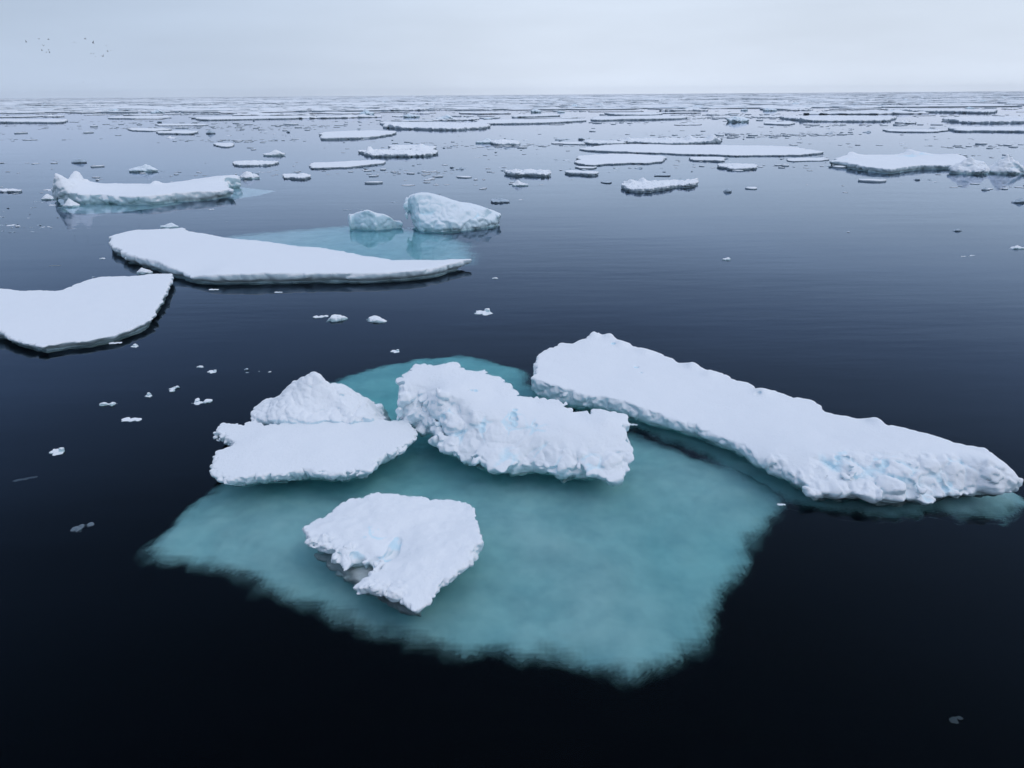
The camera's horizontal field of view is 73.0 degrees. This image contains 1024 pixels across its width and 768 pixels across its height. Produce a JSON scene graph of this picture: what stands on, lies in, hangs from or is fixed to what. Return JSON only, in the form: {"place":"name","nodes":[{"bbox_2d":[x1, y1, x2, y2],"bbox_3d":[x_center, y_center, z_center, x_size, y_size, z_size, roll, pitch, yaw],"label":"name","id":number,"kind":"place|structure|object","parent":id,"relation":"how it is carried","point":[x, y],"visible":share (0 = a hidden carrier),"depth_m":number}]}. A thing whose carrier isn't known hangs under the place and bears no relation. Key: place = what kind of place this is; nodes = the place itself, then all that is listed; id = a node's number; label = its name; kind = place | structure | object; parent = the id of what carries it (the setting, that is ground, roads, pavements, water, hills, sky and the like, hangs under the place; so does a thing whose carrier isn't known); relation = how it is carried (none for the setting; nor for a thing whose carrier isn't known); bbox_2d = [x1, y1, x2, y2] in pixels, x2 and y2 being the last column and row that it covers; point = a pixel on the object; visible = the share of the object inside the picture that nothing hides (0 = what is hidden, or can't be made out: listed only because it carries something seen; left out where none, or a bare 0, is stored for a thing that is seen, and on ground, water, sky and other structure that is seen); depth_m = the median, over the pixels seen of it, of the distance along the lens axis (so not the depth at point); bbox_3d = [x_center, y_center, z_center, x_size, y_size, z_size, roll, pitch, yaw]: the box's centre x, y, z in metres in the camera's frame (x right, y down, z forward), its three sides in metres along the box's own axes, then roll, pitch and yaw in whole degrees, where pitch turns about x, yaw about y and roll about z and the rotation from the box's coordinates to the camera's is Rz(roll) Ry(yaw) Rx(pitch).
{"place":"outdoors","nodes":[
{"label":"outdoors","id":0,"kind":"place"},
{"bbox_2d":[0,91,1023,767],"bbox_3d":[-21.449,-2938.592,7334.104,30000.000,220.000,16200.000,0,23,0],"label":"water","id":1,"kind":"structure","parent":0,"point":[676,599],"depth_m":22.89},
{"bbox_2d":[0,188,21,192],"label":"ice floe","id":2,"kind":"object","parent":1,"relation":"on","point":[8,190],"visible":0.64,"depth_m":95.39},
{"bbox_2d":[0,115,43,117],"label":"ice floe","id":3,"kind":"object","parent":1,"relation":"on","point":[21,116],"visible":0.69,"depth_m":463.26},
{"bbox_2d":[0,119,67,122],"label":"ice floe","id":4,"kind":"object","parent":1,"relation":"on","point":[33,120],"visible":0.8,"depth_m":366.43},
{"bbox_2d":[41,194,54,199],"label":"ice lump","id":5,"kind":"object","parent":1,"relation":"on","point":[47,197],"visible":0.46,"depth_m":88.21},
{"bbox_2d":[43,114,63,116],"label":"ice floe","id":6,"kind":"object","parent":1,"relation":"on","point":[50,115],"visible":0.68,"depth_m":467.43},
{"bbox_2d":[49,447,64,455],"bbox_3d":[-16.692,2.506,25.355,0.554,0.322,0.467,0,23,0],"label":"ice chunk","id":7,"kind":"object","parent":1,"relation":"on","point":[59,451],"visible":0.96,"depth_m":25.34},
{"bbox_2d":[63,198,79,206],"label":"ice lump","id":8,"kind":"object","parent":1,"relation":"on","point":[70,203],"visible":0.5,"depth_m":82.11},
{"bbox_2d":[71,159,86,162],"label":"ice lump","id":9,"kind":"object","parent":1,"relation":"on","point":[79,161],"visible":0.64,"depth_m":137.29},
{"bbox_2d":[70,522,93,531],"bbox_3d":[-13.018,4.363,20.965,0.639,0.179,0.380,-19,29,-38],"label":"ice chunk","id":10,"kind":"object","parent":1,"relation":"on","point":[78,528],"visible":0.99,"depth_m":20.93},
{"bbox_2d":[65,111,106,112],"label":"ice floe","id":11,"kind":"object","parent":1,"relation":"on","point":[87,112],"visible":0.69,"depth_m":588.32},
{"bbox_2d":[0,274,173,350],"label":"ice floe","id":12,"kind":"object","parent":1,"relation":"on","point":[92,311],"visible":0.83,"depth_m":40.58},
{"bbox_2d":[99,402,115,405],"bbox_3d":[-17.090,0.860,29.328,0.704,0.266,0.456,0,23,0],"label":"ice chunk","id":13,"kind":"object","parent":1,"relation":"on","point":[105,403],"visible":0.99,"depth_m":29.18},
{"bbox_2d":[95,107,146,108],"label":"ice floe","id":14,"kind":"object","parent":1,"relation":"on","point":[120,107],"visible":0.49,"depth_m":815.34},
{"bbox_2d":[121,417,141,421],"bbox_3d":[-15.338,1.466,27.919,0.825,0.159,0.391,0,23,0],"label":"ice chunk","id":15,"kind":"object","parent":1,"relation":"on","point":[131,419],"visible":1,"depth_m":27.84},
{"bbox_2d":[108,116,170,118],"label":"ice floe","id":16,"kind":"object","parent":1,"relation":"on","point":[138,117],"visible":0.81,"depth_m":420.50},
{"bbox_2d":[128,164,157,171],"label":"ice lump","id":17,"kind":"object","parent":1,"relation":"on","point":[146,168],"visible":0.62,"depth_m":120.02},
{"bbox_2d":[123,114,162,115],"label":"ice floe","id":18,"kind":"object","parent":1,"relation":"on","point":[143,115],"visible":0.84,"depth_m":488.27},
{"bbox_2d":[137,268,152,273],"bbox_3d":[-27.180,-8.247,51.223,1.178,0.774,0.867,0,23,0],"label":"ice lump","id":19,"kind":"object","parent":1,"relation":"on","point":[143,271],"visible":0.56,"depth_m":50.95},
{"bbox_2d":[51,171,240,204],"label":"ice floe","id":20,"kind":"object","parent":1,"relation":"on","point":[76,187],"visible":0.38,"depth_m":86.20},
{"bbox_2d":[128,128,171,130],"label":"ice floe","id":21,"kind":"object","parent":1,"relation":"on","point":[148,129],"visible":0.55,"depth_m":268.12},
{"bbox_2d":[151,109,163,112],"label":"ice lump","id":22,"kind":"object","parent":1,"relation":"on","point":[157,111],"visible":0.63,"depth_m":566.35},
{"bbox_2d":[160,223,178,227],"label":"ice lump","id":23,"kind":"object","parent":1,"relation":"on","point":[170,225],"visible":0.53,"depth_m":68.64},
{"bbox_2d":[169,386,179,391],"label":"ice chunk","id":24,"kind":"object","parent":1,"relation":"on","point":[173,389],"visible":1,"depth_m":30.82},
{"bbox_2d":[156,130,197,134],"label":"ice floe","id":25,"kind":"object","parent":1,"relation":"on","point":[185,132],"visible":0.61,"depth_m":241.33},
{"bbox_2d":[155,124,207,125],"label":"ice floe","id":26,"kind":"object","parent":1,"relation":"on","point":[181,124],"visible":0.86,"depth_m":313.18},
{"bbox_2d":[194,398,212,404],"bbox_3d":[-13.194,0.785,29.437,0.842,0.247,0.544,0,23,0],"label":"ice chunk","id":27,"kind":"object","parent":1,"relation":"on","point":[197,401],"visible":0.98,"depth_m":29.41},
{"bbox_2d":[213,143,233,147],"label":"ice floe","id":28,"kind":"object","parent":1,"relation":"on","point":[226,145],"visible":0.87,"depth_m":181.83},
{"bbox_2d":[240,171,259,178],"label":"ice lump","id":29,"kind":"object","parent":1,"relation":"on","point":[247,175],"visible":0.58,"depth_m":109.01},
{"bbox_2d":[191,115,315,119],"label":"ice floe","id":30,"kind":"object","parent":1,"relation":"on","point":[246,117],"visible":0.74,"depth_m":397.06},
{"bbox_2d":[232,160,278,166],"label":"ice floe","id":31,"kind":"object","parent":1,"relation":"on","point":[252,163],"visible":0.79,"depth_m":130.58},
{"bbox_2d":[218,111,295,112],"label":"ice floe","id":32,"kind":"object","parent":1,"relation":"on","point":[252,111],"visible":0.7,"depth_m":560.43},
{"bbox_2d":[232,112,315,115],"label":"ice floe","id":33,"kind":"object","parent":1,"relation":"on","point":[261,114],"visible":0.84,"depth_m":461.12},
{"bbox_2d":[263,150,284,155],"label":"ice lump","id":34,"kind":"object","parent":1,"relation":"on","point":[275,153],"visible":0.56,"depth_m":150.10},
{"bbox_2d":[247,107,320,109],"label":"ice floe","id":35,"kind":"object","parent":1,"relation":"on","point":[287,108],"visible":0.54,"depth_m":668.69},
{"bbox_2d":[109,228,471,283],"bbox_3d":[-20.945,-9.400,53.934,33.943,1.761,12.246,10,25,24],"label":"ice floe","id":36,"kind":"object","parent":1,"relation":"on","point":[192,256],"visible":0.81,"depth_m":51.17},
{"bbox_2d":[282,173,310,179],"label":"ice floe","id":37,"kind":"object","parent":1,"relation":"on","point":[301,176],"visible":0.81,"depth_m":108.71},
{"bbox_2d":[209,372,417,485],"bbox_3d":[-7.268,1.775,25.689,7.578,3.142,6.762,0,23,0],"label":"ice floe","id":38,"kind":"object","parent":1,"relation":"on","point":[314,424],"visible":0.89,"depth_m":24.94},
{"bbox_2d":[328,314,347,321],"bbox_3d":[-10.162,-3.737,40.170,1.194,0.592,0.768,-1,23,-2],"label":"ice chunk","id":39,"kind":"object","parent":1,"relation":"on","point":[334,318],"visible":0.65,"depth_m":39.94},
{"bbox_2d":[299,114,381,118],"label":"ice floe","id":40,"kind":"object","parent":1,"relation":"on","point":[350,116],"visible":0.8,"depth_m":403.56},
{"bbox_2d":[311,112,380,113],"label":"ice floe","id":41,"kind":"object","parent":1,"relation":"on","point":[341,112],"visible":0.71,"depth_m":510.02},
{"bbox_2d":[309,160,385,168],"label":"ice floe","id":42,"kind":"object","parent":1,"relation":"on","point":[340,164],"visible":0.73,"depth_m":127.63},
{"bbox_2d":[319,130,396,139],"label":"ice floe","id":43,"kind":"object","parent":1,"relation":"on","point":[341,135],"visible":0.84,"depth_m":219.04},
{"bbox_2d":[359,109,373,113],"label":"ice lump","id":44,"kind":"object","parent":1,"relation":"on","point":[365,111],"visible":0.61,"depth_m":474.33},
{"bbox_2d":[348,210,402,229],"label":"ice block","id":45,"kind":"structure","parent":1,"relation":"on","point":[367,219],"depth_m":66.92},
{"bbox_2d":[368,315,386,322],"bbox_3d":[-7.867,-3.676,39.983,0.852,0.478,1.327,-20,30,-38],"label":"ice chunk","id":46,"kind":"object","parent":1,"relation":"on","point":[374,319],"visible":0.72,"depth_m":39.72},
{"bbox_2d":[302,492,483,612],"bbox_3d":[-3.025,4.711,20.030,4.705,1.278,5.362,-21,30,-40],"label":"ice floe","id":47,"kind":"object","parent":1,"relation":"on","point":[417,553],"visible":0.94,"depth_m":19.44},
{"bbox_2d":[358,147,437,156],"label":"ice floe","id":48,"kind":"object","parent":1,"relation":"on","point":[370,151],"visible":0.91,"depth_m":148.54},
{"bbox_2d":[380,106,416,107],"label":"ice floe","id":49,"kind":"object","parent":1,"relation":"on","point":[398,106],"visible":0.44,"depth_m":744.70},
{"bbox_2d":[374,107,426,110],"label":"ice floe","id":50,"kind":"object","parent":1,"relation":"on","point":[412,109],"visible":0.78,"depth_m":583.09},
{"bbox_2d":[372,102,432,103],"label":"ice floe","id":51,"kind":"object","parent":1,"relation":"on","point":[406,103],"visible":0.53,"depth_m":975.03},
{"bbox_2d":[403,114,419,116],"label":"ice lump","id":52,"kind":"object","parent":1,"relation":"on","point":[411,115],"visible":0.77,"depth_m":404.51},
{"bbox_2d":[388,144,436,149],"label":"ice floe","id":53,"kind":"object","parent":1,"relation":"on","point":[406,147],"visible":0.52,"depth_m":164.16},
{"bbox_2d":[391,120,439,120],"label":"ice floe","id":54,"kind":"object","parent":1,"relation":"on","point":[415,120],"visible":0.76,"depth_m":346.09},
{"bbox_2d":[380,121,490,129],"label":"ice floe","id":55,"kind":"object","parent":1,"relation":"on","point":[434,125],"visible":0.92,"depth_m":271.39},
{"bbox_2d":[436,114,453,118],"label":"ice lump","id":56,"kind":"object","parent":1,"relation":"on","point":[447,116],"visible":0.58,"depth_m":363.90},
{"bbox_2d":[423,107,477,108],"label":"ice floe","id":57,"kind":"object","parent":1,"relation":"on","point":[454,107],"visible":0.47,"depth_m":669.25},
{"bbox_2d":[403,192,500,231],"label":"ice block","id":58,"kind":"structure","parent":1,"relation":"on","point":[427,211],"depth_m":66.31},
{"bbox_2d":[432,117,478,120],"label":"ice floe","id":59,"kind":"object","parent":1,"relation":"on","point":[470,118],"visible":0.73,"depth_m":350.35},
{"bbox_2d":[475,138,490,142],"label":"ice lump","id":60,"kind":"object","parent":1,"relation":"on","point":[487,140],"visible":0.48,"depth_m":184.38},
{"bbox_2d":[475,308,492,314],"bbox_3d":[-1.698,-4.222,41.151,1.092,0.462,0.920,-6,23,-14],"label":"ice chunk","id":61,"kind":"object","parent":1,"relation":"on","point":[486,311],"visible":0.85,"depth_m":41.11},
{"bbox_2d":[459,112,510,113],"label":"ice floe","id":62,"kind":"object","parent":1,"relation":"on","point":[484,113],"visible":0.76,"depth_m":470.00},
{"bbox_2d":[491,198,509,202],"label":"ice floe","id":63,"kind":"object","parent":1,"relation":"on","point":[501,200],"visible":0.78,"depth_m":83.22},
{"bbox_2d":[490,139,520,145],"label":"ice floe","id":64,"kind":"object","parent":1,"relation":"on","point":[502,142],"visible":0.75,"depth_m":177.07},
{"bbox_2d":[0,91,1023,113],"bbox_3d":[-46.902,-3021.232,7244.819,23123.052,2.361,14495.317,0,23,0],"label":"distant pack ice","id":65,"kind":"structure","parent":1,"relation":"on","point":[346,103],"depth_m":1131.61},
{"bbox_2d":[0,103,1023,193],"bbox_3d":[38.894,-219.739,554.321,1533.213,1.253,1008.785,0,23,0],"label":"brash ice","id":66,"kind":"structure","parent":1,"relation":"on","point":[730,135],"depth_m":209.61},
{"bbox_2d":[395,362,633,485],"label":"ice block","id":67,"kind":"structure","parent":1,"relation":"on","point":[493,424],"depth_m":24.57},
{"bbox_2d":[512,180,527,185],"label":"ice lump","id":68,"kind":"object","parent":1,"relation":"on","point":[517,183],"visible":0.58,"depth_m":98.19},
{"bbox_2d":[504,169,550,176],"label":"ice floe","id":69,"kind":"object","parent":1,"relation":"on","point":[530,172],"visible":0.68,"depth_m":110.12},
{"bbox_2d":[472,119,586,124],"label":"ice floe","id":70,"kind":"object","parent":1,"relation":"on","point":[520,121],"visible":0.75,"depth_m":320.11},
{"bbox_2d":[512,114,559,117],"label":"ice floe","id":71,"kind":"object","parent":1,"relation":"on","point":[535,115],"visible":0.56,"depth_m":398.71},
{"bbox_2d":[524,117,575,118],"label":"ice floe","id":72,"kind":"object","parent":1,"relation":"on","point":[551,118],"visible":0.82,"depth_m":363.55},
{"bbox_2d":[551,142,584,144],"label":"ice floe","id":73,"kind":"object","parent":1,"relation":"on","point":[574,143],"visible":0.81,"depth_m":179.72},
{"bbox_2d":[565,170,598,175],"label":"ice floe","id":74,"kind":"object","parent":1,"relation":"on","point":[579,172],"visible":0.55,"depth_m":110.93},
{"bbox_2d":[575,166,596,168],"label":"ice floe","id":75,"kind":"object","parent":1,"relation":"on","point":[582,167],"visible":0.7,"depth_m":119.94},
{"bbox_2d":[584,140,625,144],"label":"ice floe","id":76,"kind":"object","parent":1,"relation":"on","point":[601,142],"visible":0.69,"depth_m":177.06},
{"bbox_2d":[588,111,643,111],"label":"ice floe","id":77,"kind":"object","parent":1,"relation":"on","point":[615,111],"visible":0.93,"depth_m":494.33},
{"bbox_2d":[574,153,666,165],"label":"ice floe","id":78,"kind":"object","parent":1,"relation":"on","point":[600,159],"visible":0.88,"depth_m":133.19},
{"bbox_2d":[604,112,662,115],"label":"ice floe","id":79,"kind":"object","parent":1,"relation":"on","point":[628,114],"visible":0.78,"depth_m":414.69},
{"bbox_2d":[590,115,687,120],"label":"ice floe","id":80,"kind":"object","parent":1,"relation":"on","point":[651,117],"visible":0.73,"depth_m":345.74},
{"bbox_2d":[621,178,698,192],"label":"ice floe","id":81,"kind":"object","parent":1,"relation":"on","point":[641,185],"visible":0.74,"depth_m":94.92},
{"bbox_2d":[654,174,670,175],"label":"ice floe","id":82,"kind":"object","parent":1,"relation":"on","point":[662,175],"visible":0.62,"depth_m":108.83},
{"bbox_2d":[617,135,722,144],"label":"ice floe","id":83,"kind":"object","parent":1,"relation":"on","point":[690,139],"visible":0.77,"depth_m":179.52},
{"bbox_2d":[656,112,700,112],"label":"ice floe","id":84,"kind":"object","parent":1,"relation":"on","point":[678,112],"visible":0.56,"depth_m":445.45},
{"bbox_2d":[659,107,707,110],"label":"ice floe","id":85,"kind":"object","parent":1,"relation":"on","point":[693,109],"visible":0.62,"depth_m":503.03},
{"bbox_2d":[674,123,701,124],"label":"ice floe","id":86,"kind":"object","parent":1,"relation":"on","point":[687,124],"visible":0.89,"depth_m":281.62},
{"bbox_2d":[579,144,823,156],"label":"ice floe","id":87,"kind":"object","parent":1,"relation":"on","point":[737,150],"visible":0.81,"depth_m":153.34},
{"bbox_2d":[689,157,725,161],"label":"ice floe","id":88,"kind":"object","parent":1,"relation":"on","point":[714,159],"visible":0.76,"depth_m":132.33},
{"bbox_2d":[707,116,746,117],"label":"ice floe","id":89,"kind":"object","parent":1,"relation":"on","point":[726,117],"visible":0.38,"depth_m":358.46},
{"bbox_2d":[717,163,757,169],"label":"ice floe","id":90,"kind":"object","parent":1,"relation":"on","point":[735,166],"visible":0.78,"depth_m":118.50},
{"bbox_2d":[726,116,748,121],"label":"ice lump","id":91,"kind":"object","parent":1,"relation":"on","point":[737,119],"visible":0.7,"depth_m":305.95},
{"bbox_2d":[763,108,776,110],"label":"ice lump","id":92,"kind":"object","parent":1,"relation":"on","point":[769,109],"visible":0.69,"depth_m":486.18},
{"bbox_2d":[531,332,1022,504],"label":"ice floe","id":93,"kind":"object","parent":1,"relation":"on","point":[812,449],"visible":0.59,"depth_m":25.17},
{"bbox_2d":[764,122,794,124],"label":"ice floe","id":94,"kind":"object","parent":1,"relation":"on","point":[781,123],"visible":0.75,"depth_m":280.48},
{"bbox_2d":[760,106,810,109],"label":"ice floe","id":95,"kind":"object","parent":1,"relation":"on","point":[788,107],"visible":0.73,"depth_m":539.34},
{"bbox_2d":[787,158,828,161],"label":"ice floe","id":96,"kind":"object","parent":1,"relation":"on","point":[804,159],"visible":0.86,"depth_m":131.79},
{"bbox_2d":[780,115,896,121],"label":"ice floe","id":97,"kind":"object","parent":1,"relation":"on","point":[839,118],"visible":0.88,"depth_m":317.37},
{"bbox_2d":[839,106,881,108],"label":"ice floe","id":98,"kind":"object","parent":1,"relation":"on","point":[861,107],"visible":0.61,"depth_m":531.80},
{"bbox_2d":[841,109,879,109],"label":"ice floe","id":99,"kind":"object","parent":1,"relation":"on","point":[860,109],"visible":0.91,"depth_m":503.59},
{"bbox_2d":[803,110,927,114],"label":"ice floe","id":100,"kind":"object","parent":1,"relation":"on","point":[865,112],"visible":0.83,"depth_m":401.92},
{"bbox_2d":[829,149,982,172],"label":"ice floe","id":101,"kind":"object","parent":1,"relation":"on","point":[908,159],"visible":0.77,"depth_m":120.77},
{"bbox_2d":[895,120,916,123],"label":"ice floe","id":102,"kind":"object","parent":1,"relation":"on","point":[906,122],"visible":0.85,"depth_m":280.26},
{"bbox_2d":[883,129,947,132],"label":"ice floe","id":103,"kind":"object","parent":1,"relation":"on","point":[910,130],"visible":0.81,"depth_m":223.44},
{"bbox_2d":[886,108,997,112],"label":"ice floe","id":104,"kind":"object","parent":1,"relation":"on","point":[952,110],"visible":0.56,"depth_m":424.79},
{"bbox_2d":[948,157,989,173],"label":"ice lump","id":105,"kind":"object","parent":1,"relation":"on","point":[970,165],"visible":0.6,"depth_m":108.69},
{"bbox_2d":[954,101,990,101],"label":"ice floe","id":106,"kind":"object","parent":1,"relation":"on","point":[973,101],"visible":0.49,"depth_m":816.20},
{"bbox_2d":[934,103,1019,104],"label":"ice floe","id":107,"kind":"object","parent":1,"relation":"on","point":[970,103],"visible":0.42,"depth_m":665.95},
{"bbox_2d":[942,116,1023,122],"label":"ice floe","id":108,"kind":"object","parent":1,"relation":"on","point":[997,119],"visible":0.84,"depth_m":292.00},
{"bbox_2d":[948,127,1023,131],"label":"ice floe","id":109,"kind":"object","parent":1,"relation":"on","point":[988,129],"visible":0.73,"depth_m":222.37},
{"bbox_2d":[976,98,1023,99],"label":"ice floe","id":110,"kind":"object","parent":1,"relation":"on","point":[994,99],"visible":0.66,"depth_m":1003.13},
{"bbox_2d":[988,155,1023,173],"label":"ice lump","id":111,"kind":"object","parent":1,"relation":"on","point":[1006,164],"visible":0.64,"depth_m":108.15},
{"bbox_2d":[1010,245,1023,248],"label":"ice lump","id":112,"kind":"object","parent":1,"relation":"on","point":[1016,247],"visible":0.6,"depth_m":56.88},
{"bbox_2d":[1012,198,1023,202],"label":"ice lump","id":113,"kind":"object","parent":1,"relation":"on","point":[1020,200],"visible":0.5,"depth_m":80.11},
{"bbox_2d":[0,0,1023,98],"label":"sky","id":114,"kind":"structure","parent":0,"point":[156,48]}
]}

